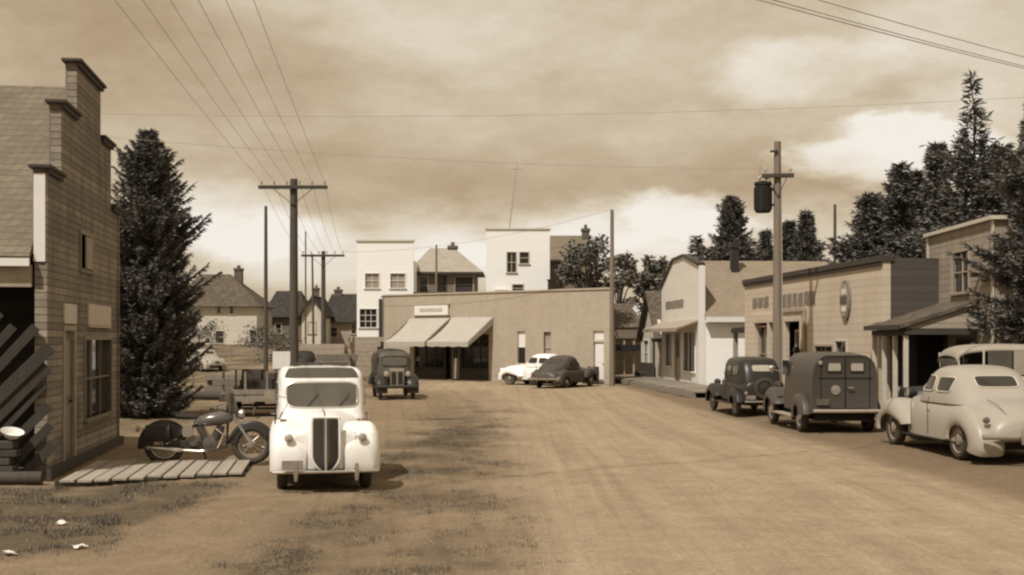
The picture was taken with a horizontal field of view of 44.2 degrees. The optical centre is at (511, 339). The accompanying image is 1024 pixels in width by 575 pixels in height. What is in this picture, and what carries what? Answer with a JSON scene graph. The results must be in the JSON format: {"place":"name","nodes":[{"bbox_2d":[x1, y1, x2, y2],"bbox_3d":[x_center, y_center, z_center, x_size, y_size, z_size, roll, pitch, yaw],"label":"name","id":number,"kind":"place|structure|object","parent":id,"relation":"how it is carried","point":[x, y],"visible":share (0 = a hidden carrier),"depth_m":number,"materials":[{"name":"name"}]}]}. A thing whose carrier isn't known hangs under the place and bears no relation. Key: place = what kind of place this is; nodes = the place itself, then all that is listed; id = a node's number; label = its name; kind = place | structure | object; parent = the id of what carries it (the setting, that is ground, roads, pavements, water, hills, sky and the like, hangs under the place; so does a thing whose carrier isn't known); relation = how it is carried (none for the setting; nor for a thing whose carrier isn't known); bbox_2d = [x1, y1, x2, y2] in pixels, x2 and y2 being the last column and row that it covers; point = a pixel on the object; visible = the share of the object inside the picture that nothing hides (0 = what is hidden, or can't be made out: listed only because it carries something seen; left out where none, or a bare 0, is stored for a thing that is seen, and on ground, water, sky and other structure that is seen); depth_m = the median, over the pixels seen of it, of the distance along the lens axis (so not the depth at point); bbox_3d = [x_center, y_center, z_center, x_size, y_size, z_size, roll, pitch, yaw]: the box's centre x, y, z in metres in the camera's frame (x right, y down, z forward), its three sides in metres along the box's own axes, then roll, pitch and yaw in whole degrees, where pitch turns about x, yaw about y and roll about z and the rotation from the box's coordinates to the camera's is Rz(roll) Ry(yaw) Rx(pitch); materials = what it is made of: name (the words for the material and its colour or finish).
{"place":"outdoors","nodes":[
{"label":"outdoors","id":0,"kind":"place"},
{"bbox_2d":[136,389,269,463],"bbox_3d":[-5.259,1.496,21.598,2.331,1.283,0.818,0,0,-4],"label":"motorcycle","id":1,"kind":"object","parent":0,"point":[165,431],"visible":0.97,"depth_m":21.50,"materials":[{"name":"metal"}]},
{"bbox_2d":[315,354,357,366],"bbox_3d":[-8.124,1.404,58.625,1.999,1.479,1.250,0,0,0],"label":"lumber pile","id":2,"kind":"object","parent":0,"point":[350,359],"visible":0.32,"depth_m":58.00,"materials":[{"name":"brown wood"}]},
{"bbox_2d":[0,343,1023,574],"bbox_3d":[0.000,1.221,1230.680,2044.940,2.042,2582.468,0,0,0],"label":"ground","id":3,"kind":"structure","parent":0,"point":[561,420],"depth_m":16.90,"materials":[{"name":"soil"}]},
{"bbox_2d":[0,324,16,347],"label":"leaning board","id":4,"kind":"object","parent":3,"relation":"on","point":[8,331],"visible":1,"depth_m":19.12,"materials":[{"name":"brown wood"}]},
{"bbox_2d":[0,440,20,471],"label":"lumber stack","id":5,"kind":"object","parent":3,"relation":"on","point":[9,451],"visible":0.79,"depth_m":18.81,"materials":[{"name":"brown wood"}]},
{"bbox_2d":[0,427,24,438],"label":"enamel basin","id":6,"kind":"object","parent":5,"relation":"on","point":[11,433],"visible":1,"depth_m":18.96,"materials":[{"name":"ceramic"}]},
{"bbox_2d":[0,324,39,372],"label":"leaning board","id":7,"kind":"object","parent":5,"relation":"on","point":[19,344],"visible":1,"depth_m":19.16,"materials":[{"name":"brown wood"}]},
{"bbox_2d":[0,384,46,436],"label":"leaning board","id":8,"kind":"object","parent":5,"relation":"on","point":[25,406],"visible":0.92,"depth_m":19.16,"materials":[{"name":"brown wood"}]},
{"bbox_2d":[0,363,51,421],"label":"leaning board","id":9,"kind":"object","parent":5,"relation":"on","point":[23,390],"visible":1,"depth_m":19.13,"materials":[{"name":"brown wood"}]},
{"bbox_2d":[0,342,54,403],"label":"leaning board","id":10,"kind":"object","parent":5,"relation":"on","point":[25,370],"visible":1,"depth_m":19.11,"materials":[{"name":"brown wood"}]},
{"bbox_2d":[8,403,51,443],"bbox_3d":[-7.527,1.525,19.065,1.086,1.141,0.036,0,0,-15],"label":"leaning board","id":11,"kind":"object","parent":5,"relation":"on","point":[36,418],"visible":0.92,"depth_m":19.13,"materials":[{"name":"brown wood"}]},
{"bbox_2d":[11,422,53,464],"bbox_3d":[-7.375,1.675,19.117,0.804,0.841,0.040,0,0,-18],"label":"leaning board","id":12,"kind":"object","parent":5,"relation":"on","point":[37,438],"visible":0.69,"depth_m":19.14,"materials":[{"name":"brown wood"}]},
{"bbox_2d":[19,442,56,471],"bbox_3d":[-7.211,1.825,19.170,0.551,0.548,0.050,0,0,-23],"label":"leaning board","id":13,"kind":"object","parent":5,"relation":"on","point":[40,457],"visible":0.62,"depth_m":19.17,"materials":[{"name":"brown wood"}]},
{"bbox_2d":[0,471,43,484],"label":"log","id":14,"kind":"object","parent":3,"relation":"on","point":[24,478],"visible":1,"depth_m":18.62,"materials":[{"name":"brown wood"}]},
{"bbox_2d":[0,58,123,480],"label":"frame building","id":15,"kind":"structure","parent":3,"relation":"on","point":[60,213],"depth_m":21.25,"materials":[{"name":"wood"}]},
{"bbox_2d":[63,325,76,460],"bbox_3d":[-7.417,0.895,21.000,0.133,2.270,0.965,0,0,-8],"label":"door","id":16,"kind":"structure","parent":15,"relation":"in","point":[69,332],"depth_m":21.22,"materials":[{"name":"brown wood"}]},
{"bbox_2d":[79,229,93,274],"bbox_3d":[-7.618,-1.550,22.426,0.138,0.740,1.187,0,0,-8],"label":"window","id":17,"kind":"structure","parent":15,"relation":"in","point":[82,268],"depth_m":22.49,"materials":[{"name":"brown wood"}]},
{"bbox_2d":[83,336,115,422],"bbox_3d":[-7.758,0.700,23.596,0.185,1.540,2.841,0,0,-8],"label":"window","id":18,"kind":"structure","parent":15,"relation":"in","point":[94,347],"depth_m":23.76,"materials":[{"name":"brown wood"}]},
{"bbox_2d":[54,459,251,487],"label":"plank walk","id":19,"kind":"structure","parent":3,"relation":"on","point":[102,472],"depth_m":19.72,"materials":[{"name":"brown wood"}]},
{"bbox_2d":[111,127,224,418],"bbox_3d":[-10.074,-1.809,34.820,3.851,8.220,4.134,0,0,0],"label":"spruce tree","id":20,"kind":"object","parent":3,"relation":"on","point":[157,290],"visible":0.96,"depth_m":34.38,"materials":[{"name":"black plant"}]},
{"bbox_2d":[185,391,221,399],"bbox_3d":[-11.091,1.990,45.662,4.051,0.323,1.266,0,0,12],"label":"log barrier","id":21,"kind":"object","parent":3,"relation":"on","point":[208,395],"visible":0.3,"depth_m":45.02,"materials":[{"name":"brown wood"}]},
{"bbox_2d":[187,349,227,370],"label":"parked sedan","id":22,"kind":"object","parent":3,"relation":"on","point":[212,360],"visible":0.58,"depth_m":74.69,"materials":[{"name":"beige paint"}]},
{"bbox_2d":[189,318,228,346],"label":"shrub","id":23,"kind":"object","parent":3,"relation":"on","point":[205,329],"visible":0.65,"depth_m":99.81,"materials":[{"name":"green plant"}]},
{"bbox_2d":[204,374,241,390],"bbox_3d":[-11.005,1.743,48.625,1.765,0.823,1.250,0,0,0],"label":"lumber pile","id":24,"kind":"object","parent":3,"relation":"on","point":[213,382],"visible":0.49,"depth_m":48.00,"materials":[{"name":"brown wood"}]},
{"bbox_2d":[187,265,277,344],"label":"house","id":25,"kind":"structure","parent":3,"relation":"on","point":[235,304],"depth_m":110.01,"materials":[{"name":"beige"}]},
{"bbox_2d":[200,344,275,360],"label":"rail fence","id":26,"kind":"object","parent":3,"relation":"on","point":[252,348],"visible":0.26,"depth_m":84.84,"materials":[{"name":"brown wood"}]},
{"bbox_2d":[219,370,277,414],"bbox_3d":[-7.237,1.526,36.000,1.990,1.279,3.405,0,0,-4],"label":"stake wagon","id":27,"kind":"object","parent":3,"relation":"on","point":[257,397],"visible":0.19,"depth_m":35.23,"materials":[{"name":"brown wood"}]},
{"bbox_2d":[240,369,277,389],"bbox_3d":[-7.300,1.207,36.375,0.980,0.720,0.650,0,0,0],"label":"crate load","id":28,"kind":"object","parent":27,"relation":"on","point":[256,378],"visible":0.66,"depth_m":36.10,"materials":[{"name":"brown wood"}]},
{"bbox_2d":[234,321,284,347],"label":"shrub","id":29,"kind":"object","parent":3,"relation":"on","point":[261,329],"visible":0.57,"depth_m":99.52,"materials":[{"name":"green plant"}]},
{"bbox_2d":[264,206,267,372],"bbox_3d":[-11.328,-1.946,58.000,0.220,8.421,0.220,0,0,0],"label":"bare pole","id":30,"kind":"object","parent":3,"relation":"on","point":[265,294],"visible":0.84,"depth_m":57.93,"materials":[{"name":"brown wood"}]},
{"bbox_2d":[254,326,302,361],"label":"shrub","id":31,"kind":"object","parent":3,"relation":"on","point":[276,343],"visible":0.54,"depth_m":83.82,"materials":[{"name":"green plant"}]},
{"bbox_2d":[273,352,289,368],"bbox_3d":[-7.312,1.260,40.035,0.560,1.780,0.130,0,0,0],"label":"yard sign","id":32,"kind":"object","parent":3,"relation":"on","point":[281,360],"visible":0.71,"depth_m":39.97,"materials":[{"name":"white paint"}]},
{"bbox_2d":[270,291,307,342],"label":"house","id":33,"kind":"structure","parent":3,"relation":"on","point":[280,302],"depth_m":122.34,"materials":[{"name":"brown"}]},
{"bbox_2d":[258,179,327,365],"bbox_3d":[-7.617,-1.679,43.965,2.400,7.870,0.410,0,0,0],"label":"crossarm pole","id":34,"kind":"object","parent":3,"relation":"on","point":[293,186],"visible":0.95,"depth_m":43.87,"materials":[{"name":"brown wood"}]},
{"bbox_2d":[274,350,315,372],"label":"parked sedan","id":35,"kind":"object","parent":3,"relation":"on","point":[305,356],"visible":0.16,"depth_m":65.53,"materials":[{"name":"black paint"}]},
{"bbox_2d":[311,257,314,343],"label":"bare pole","id":36,"kind":"object","parent":3,"relation":"on","point":[313,338],"visible":0.94,"depth_m":99.92,"materials":[{"name":"brown wood"}]},
{"bbox_2d":[298,285,333,343],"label":"gable house","id":37,"kind":"structure","parent":3,"relation":"on","point":[317,315],"depth_m":114.00,"materials":[{"name":"beige"}]},
{"bbox_2d":[264,362,379,488],"bbox_3d":[-3.004,1.260,19.529,1.635,1.804,3.999,0,0,-11],"label":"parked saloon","id":38,"kind":"object","parent":3,"relation":"on","point":[319,427],"visible":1,"depth_m":18.11,"materials":[{"name":"white paint"}]},
{"bbox_2d":[301,251,344,343],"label":"crossarm pole","id":39,"kind":"object","parent":3,"relation":"on","point":[322,255],"visible":0.89,"depth_m":69.89,"materials":[{"name":"brown wood"}]},
{"bbox_2d":[299,344,351,360],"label":"lumber pile","id":40,"kind":"object","parent":3,"relation":"on","point":[315,349],"visible":0.23,"depth_m":66.00,"materials":[{"name":"wood"}]},
{"bbox_2d":[328,287,356,343],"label":"house","id":41,"kind":"structure","parent":3,"relation":"on","point":[343,308],"depth_m":118.26,"materials":[{"name":"beige"}]},
{"bbox_2d":[347,337,383,375],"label":"shed","id":42,"kind":"object","parent":3,"relation":"on","point":[363,363],"visible":0.46,"depth_m":72.00,"materials":[{"name":"wood"}]},
{"bbox_2d":[355,240,417,346],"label":"white house","id":43,"kind":"structure","parent":3,"relation":"on","point":[381,270],"depth_m":82.00,"materials":[{"name":"paint"}]},
{"bbox_2d":[358,308,377,327],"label":"window","id":44,"kind":"structure","parent":43,"relation":"in","point":[368,317],"depth_m":82.08,"materials":[{"name":"white paint"}]},
{"bbox_2d":[364,273,380,288],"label":"window","id":45,"kind":"structure","parent":43,"relation":"in","point":[372,279],"depth_m":82.08,"materials":[{"name":"white paint"}]},
{"bbox_2d":[389,273,406,288],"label":"window","id":46,"kind":"structure","parent":43,"relation":"in","point":[397,280],"depth_m":82.08,"materials":[{"name":"white paint"}]},
{"bbox_2d":[368,348,419,399],"bbox_3d":[-4.359,1.230,46.766,1.717,1.820,4.338,0,0,-10],"label":"car","id":47,"kind":"object","parent":3,"relation":"on","point":[390,368],"visible":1,"depth_m":45.81,"materials":[{"name":"green paint"}]},
{"bbox_2d":[379,292,450,346],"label":"tan annex","id":48,"kind":"object","parent":3,"relation":"on","point":[381,317],"visible":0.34,"depth_m":76.87,"materials":[{"name":"paint"}]},
{"bbox_2d":[417,242,485,291],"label":"hip roof house","id":49,"kind":"structure","parent":3,"relation":"on","point":[457,271],"depth_m":85.08,"materials":[{"name":"brown"}]},
{"bbox_2d":[419,276,428,291],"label":"window","id":50,"kind":"structure","parent":49,"relation":"in","point":[423,280],"depth_m":85.08,"materials":[{"name":"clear glass"}]},
{"bbox_2d":[437,276,446,291],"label":"window","id":51,"kind":"structure","parent":49,"relation":"in","point":[441,280],"depth_m":85.08,"materials":[{"name":"black glass"}]},
{"bbox_2d":[454,276,473,291],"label":"window","id":52,"kind":"structure","parent":49,"relation":"in","point":[461,283],"depth_m":85.08,"materials":[{"name":"glass"}]},
{"bbox_2d":[382,279,615,383],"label":"brick store","id":53,"kind":"structure","parent":3,"relation":"on","point":[483,336],"depth_m":65.50,"materials":[{"name":"brown"}]},
{"bbox_2d":[414,345,446,368],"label":"window","id":54,"kind":"structure","parent":53,"relation":"in","point":[435,357],"depth_m":68.78,"materials":[{"name":"black glass"}]},
{"bbox_2d":[449,346,461,378],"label":"door","id":55,"kind":"structure","parent":53,"relation":"in","point":[454,352],"depth_m":68.03,"materials":[{"name":"brown glass"}]},
{"bbox_2d":[459,334,488,369],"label":"window","id":56,"kind":"structure","parent":53,"relation":"in","point":[475,356],"depth_m":66.70,"materials":[{"name":"black glass"}]},
{"bbox_2d":[516,331,525,364],"bbox_3d":[0.522,0.375,64.628,0.732,1.790,0.185,0,0,39],"label":"window","id":57,"kind":"structure","parent":53,"relation":"in","point":[521,334],"depth_m":64.72,"materials":[{"name":"glass"}]},
{"bbox_2d":[594,340,603,382],"bbox_3d":[4.302,1.055,61.627,0.796,2.090,0.133,0,0,39],"label":"door","id":58,"kind":"structure","parent":53,"relation":"in","point":[599,344],"depth_m":61.61,"materials":[{"name":"white paint"}]},
{"bbox_2d":[0,391,1013,574],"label":"weeds","id":59,"kind":"object","parent":3,"relation":"on","point":[95,521],"visible":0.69,"depth_m":15.29,"materials":[{"name":"brown plant"}]},
{"bbox_2d":[485,164,592,290],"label":"white store","id":60,"kind":"structure","parent":3,"relation":"on","point":[526,259],"depth_m":80.00,"materials":[{"name":"paint"}]},
{"bbox_2d":[506,251,517,272],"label":"window","id":61,"kind":"structure","parent":60,"relation":"in","point":[511,258],"depth_m":80.08,"materials":[{"name":"beige paint"}]},
{"bbox_2d":[495,354,585,384],"bbox_3d":[1.447,1.409,60.289,4.900,1.516,1.719,0,0,38],"label":"parked coupe","id":62,"kind":"object","parent":3,"relation":"on","point":[509,375],"visible":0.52,"depth_m":60.13,"materials":[{"name":"white paint"}]},
{"bbox_2d":[528,355,598,387],"bbox_3d":[2.404,1.418,57.584,1.644,1.450,4.687,0,0,28],"label":"parked sedan","id":63,"kind":"object","parent":3,"relation":"on","point":[564,371],"visible":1,"depth_m":56.33,"materials":[{"name":"brown paint"}]},
{"bbox_2d":[553,233,614,332],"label":"leafy tree","id":64,"kind":"object","parent":3,"relation":"on","point":[569,271],"visible":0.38,"depth_m":77.33,"materials":[{"name":"black plant"}]},
{"bbox_2d":[609,210,614,385],"bbox_3d":[4.643,-1.887,58.500,0.260,8.292,0.260,0,0,0],"label":"bare pole","id":65,"kind":"object","parent":3,"relation":"on","point":[612,361],"visible":0.94,"depth_m":58.42,"materials":[{"name":"brown wood"}]},
{"bbox_2d":[599,249,639,302],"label":"leafy tree","id":66,"kind":"object","parent":3,"relation":"on","point":[627,276],"visible":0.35,"depth_m":96.60,"materials":[{"name":"green plant"}]},
{"bbox_2d":[614,303,640,373],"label":"corner pavilion","id":67,"kind":"structure","parent":3,"relation":"on","point":[627,345],"depth_m":80.32,"materials":[{"name":"brown"}]},
{"bbox_2d":[634,362,653,376],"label":"bench","id":68,"kind":"object","parent":3,"relation":"on","point":[647,369],"visible":0.79,"depth_m":65.76,"materials":[{"name":"brown wood"}]},
{"bbox_2d":[636,291,661,377],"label":"gable shop","id":69,"kind":"structure","parent":3,"relation":"on","point":[651,313],"depth_m":65.60,"materials":[{"name":"beige"}]},
{"bbox_2d":[632,254,670,316],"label":"leafy tree","id":70,"kind":"object","parent":3,"relation":"on","point":[648,276],"visible":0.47,"depth_m":85.53,"materials":[{"name":"green plant"}]},
{"bbox_2d":[687,234,704,257],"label":"fir tree","id":71,"kind":"object","parent":3,"relation":"on","point":[692,247],"visible":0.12,"depth_m":73.93,"materials":[{"name":"green plant"}]},
{"bbox_2d":[694,193,772,260],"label":"fir tree","id":72,"kind":"object","parent":3,"relation":"on","point":[732,220],"visible":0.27,"depth_m":65.55,"materials":[{"name":"black plant"}]},
{"bbox_2d":[731,326,744,356],"bbox_3d":[10.080,0.660,49.080,2.440,2.980,3.691,0,0,-4],"label":"lean to shed","id":73,"kind":"object","parent":3,"relation":"on","point":[735,331],"visible":0.19,"depth_m":50.26,"materials":[{"name":"wood"}]},
{"bbox_2d":[643,238,839,384],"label":"gabled store","id":74,"kind":"structure","parent":3,"relation":"on","point":[703,308],"depth_m":56.79,"materials":[{"name":"wood"}]},
{"bbox_2d":[664,332,671,366],"bbox_3d":[7.621,0.475,61.236,0.185,1.690,1.740,0,0,-4],"label":"window","id":75,"kind":"structure","parent":74,"relation":"in","point":[668,343],"depth_m":61.59,"materials":[{"name":"glass"}]},
{"bbox_2d":[674,333,679,380],"bbox_3d":[7.809,0.830,59.139,0.133,2.340,1.191,0,0,-4],"label":"door","id":76,"kind":"structure","parent":74,"relation":"in","point":[677,347],"depth_m":59.34,"materials":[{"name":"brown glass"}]},
{"bbox_2d":[681,330,695,372],"bbox_3d":[7.973,0.525,56.616,0.185,1.890,2.583,0,0,-4],"label":"window","id":77,"kind":"structure","parent":74,"relation":"in","point":[689,344],"depth_m":56.94,"materials":[{"name":"white paint"}]},
{"bbox_2d":[705,356,780,414],"bbox_3d":[6.934,1.315,37.253,1.590,1.654,4.153,0,0,-5],"label":"parked sedan","id":78,"kind":"object","parent":3,"relation":"on","point":[748,380],"visible":0.84,"depth_m":35.81,"materials":[{"name":"black paint"}]},
{"bbox_2d":[756,228,772,260],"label":"fir tree","id":79,"kind":"object","parent":3,"relation":"on","point":[764,236],"visible":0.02,"depth_m":67.81,"materials":[{"name":"black plant"}]},
{"bbox_2d":[754,141,793,381],"bbox_3d":[7.679,-1.786,36.996,1.145,8.070,0.530,0,0,8],"label":"transformer pole","id":80,"kind":"object","parent":3,"relation":"on","point":[763,189],"visible":0.97,"depth_m":36.89,"materials":[{"name":"brown wood"}]},
{"bbox_2d":[111,137,723,168],"bbox_3d":[-4.292,-5.349,34.550,23.884,0.812,0.009,0,0,-11],"label":"wire","id":81,"kind":"object","parent":80,"relation":"attached to","point":[426,159],"visible":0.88,"depth_m":34.90,"materials":[{"name":"metal"}]},
{"bbox_2d":[772,219,798,260],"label":"fir tree","id":82,"kind":"object","parent":3,"relation":"on","point":[788,228],"visible":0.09,"depth_m":66.69,"materials":[{"name":"black plant"}]},
{"bbox_2d":[786,209,828,260],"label":"fir tree","id":83,"kind":"object","parent":3,"relation":"on","point":[807,245],"visible":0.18,"depth_m":65.68,"materials":[{"name":"black plant"}]},
{"bbox_2d":[763,352,880,430],"bbox_3d":[7.600,1.215,31.180,2.280,1.862,4.912,0,0,-1],"label":"panel van","id":84,"kind":"object","parent":3,"relation":"on","point":[833,387],"visible":0.99,"depth_m":28.91,"materials":[{"name":"brown paint"}]},
{"bbox_2d":[742,255,938,406],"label":"garage","id":85,"kind":"structure","parent":3,"relation":"on","point":[836,307],"depth_m":35.97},
{"bbox_2d":[758,325,766,356],"bbox_3d":[8.993,0.500,44.716,0.185,2.040,1.805,0,0,-5],"label":"window","id":86,"kind":"structure","parent":85,"relation":"in","point":[762,329],"depth_m":45.35,"materials":[{"name":"beige glass"}]},
{"bbox_2d":[817,191,896,264],"bbox_3d":[13.297,-1.691,47.087,6.984,7.804,6.414,0,0,0],"label":"spruce tree","id":87,"kind":"object","parent":3,"relation":"on","point":[866,222],"visible":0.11,"depth_m":46.66,"materials":[{"name":"black plant"}]},
{"bbox_2d":[863,160,921,257],"bbox_3d":[13.786,-2.124,44.946,5.174,8.665,4.780,0,0,24],"label":"spruce tree","id":88,"kind":"object","parent":3,"relation":"on","point":[898,202],"visible":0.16,"depth_m":44.74,"materials":[{"name":"black plant"}]},
{"bbox_2d":[909,167,926,228],"bbox_3d":[14.820,-2.079,46.008,4.051,8.558,4.468,0,0,0],"label":"spruce tree","id":89,"kind":"object","parent":3,"relation":"on","point":[919,179],"visible":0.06,"depth_m":45.76,"materials":[{"name":"black plant"}]},
{"bbox_2d":[895,141,957,257],"bbox_3d":[14.557,-2.314,42.865,4.405,9.050,4.243,0,0,-34],"label":"spruce tree","id":90,"kind":"object","parent":3,"relation":"on","point":[932,166],"visible":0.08,"depth_m":42.82,"materials":[{"name":"black plant"}]},
{"bbox_2d":[864,215,1022,422],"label":"porch house","id":91,"kind":"structure","parent":3,"relation":"on","point":[945,329],"depth_m":31.45,"materials":[{"name":"beige"}]},
{"bbox_2d":[948,248,969,295],"bbox_3d":[11.276,-1.700,31.646,0.185,1.140,1.449,0,0,2],"label":"window","id":92,"kind":"structure","parent":91,"relation":"in","point":[962,280],"depth_m":31.73,"materials":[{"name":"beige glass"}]},
{"bbox_2d":[956,339,975,364],"bbox_3d":[11.264,0.650,31.212,0.185,1.340,1.500,0,0,2],"label":"window","id":93,"kind":"structure","parent":91,"relation":"in","point":[958,341],"depth_m":31.52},
{"bbox_2d":[875,365,1023,458],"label":"parked coupe","id":94,"kind":"object","parent":3,"relation":"on","point":[965,411],"visible":1,"depth_m":22.98,"materials":[{"name":"beige paint"}]},
{"bbox_2d":[902,70,1015,257],"bbox_3d":[14.563,-3.199,39.908,4.120,10.821,4.573,0,0,0],"label":"spruce tree","id":95,"kind":"object","parent":3,"relation":"on","point":[959,158],"visible":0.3,"depth_m":39.77,"materials":[{"name":"black plant"}]},
{"bbox_2d":[897,344,1023,439],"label":"touring car","id":96,"kind":"object","parent":3,"relation":"on","point":[992,354],"visible":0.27,"depth_m":27.21,"materials":[{"name":"beige paint"}]},
{"bbox_2d":[943,142,1014,227],"bbox_3d":[15.431,-1.962,38.725,7.830,8.341,7.102,0,0,0],"label":"spruce tree","id":97,"kind":"object","parent":3,"relation":"on","point":[988,197],"visible":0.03,"depth_m":38.80,"materials":[{"name":"black plant"}]},
{"bbox_2d":[946,144,1023,376],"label":"spruce tree","id":98,"kind":"object","parent":3,"relation":"on","point":[1009,317],"visible":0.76,"depth_m":28.93,"materials":[{"name":"black plant"}]},
{"bbox_2d":[997,103,1023,218],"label":"spruce tree","id":99,"kind":"object","parent":3,"relation":"on","point":[1020,150],"visible":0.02,"depth_m":33.86,"materials":[{"name":"black plant"}]},
{"bbox_3d":[16.600,-2.050,30.900,0.266,8.400,0.280,0,0,0],"label":"bare pole","id":100,"kind":"object","parent":3,"relation":"on","visible":0},
{"bbox_2d":[759,0,1023,68],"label":"wire","id":101,"kind":"object","parent":100,"relation":"attached to","point":[887,34],"visible":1,"depth_m":23.10,"materials":[{"name":"metal"}]},
{"bbox_2d":[774,0,1023,66],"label":"wire","id":102,"kind":"object","parent":100,"relation":"attached to","point":[896,33],"visible":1,"depth_m":23.26,"materials":[{"name":"metal"}]},
{"bbox_2d":[819,0,1023,56],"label":"wire","id":103,"kind":"object","parent":100,"relation":"attached to","point":[918,28],"visible":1,"depth_m":23.72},
{"bbox_3d":[-16.000,-2.000,32.200,0.266,8.300,0.280,0,0,0],"label":"bare pole","id":104,"kind":"object","parent":3,"relation":"on","visible":0},
{"bbox_2d":[130,97,1023,116],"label":"wire","id":105,"kind":"object","parent":104,"relation":"attached to","point":[556,114],"visible":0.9,"depth_m":31.52,"materials":[{"name":"metal"}]},
{"bbox_2d":[0,0,1023,312],"label":"sky","id":106,"kind":"structure","parent":0,"point":[442,66],"materials":[{"name":"beige"}]},
{"bbox_2d":[615,376,707,397],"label":"board sidewalk","id":107,"kind":"structure","parent":0,"point":[685,389],"depth_m":53.88,"materials":[{"name":"brown wood"}]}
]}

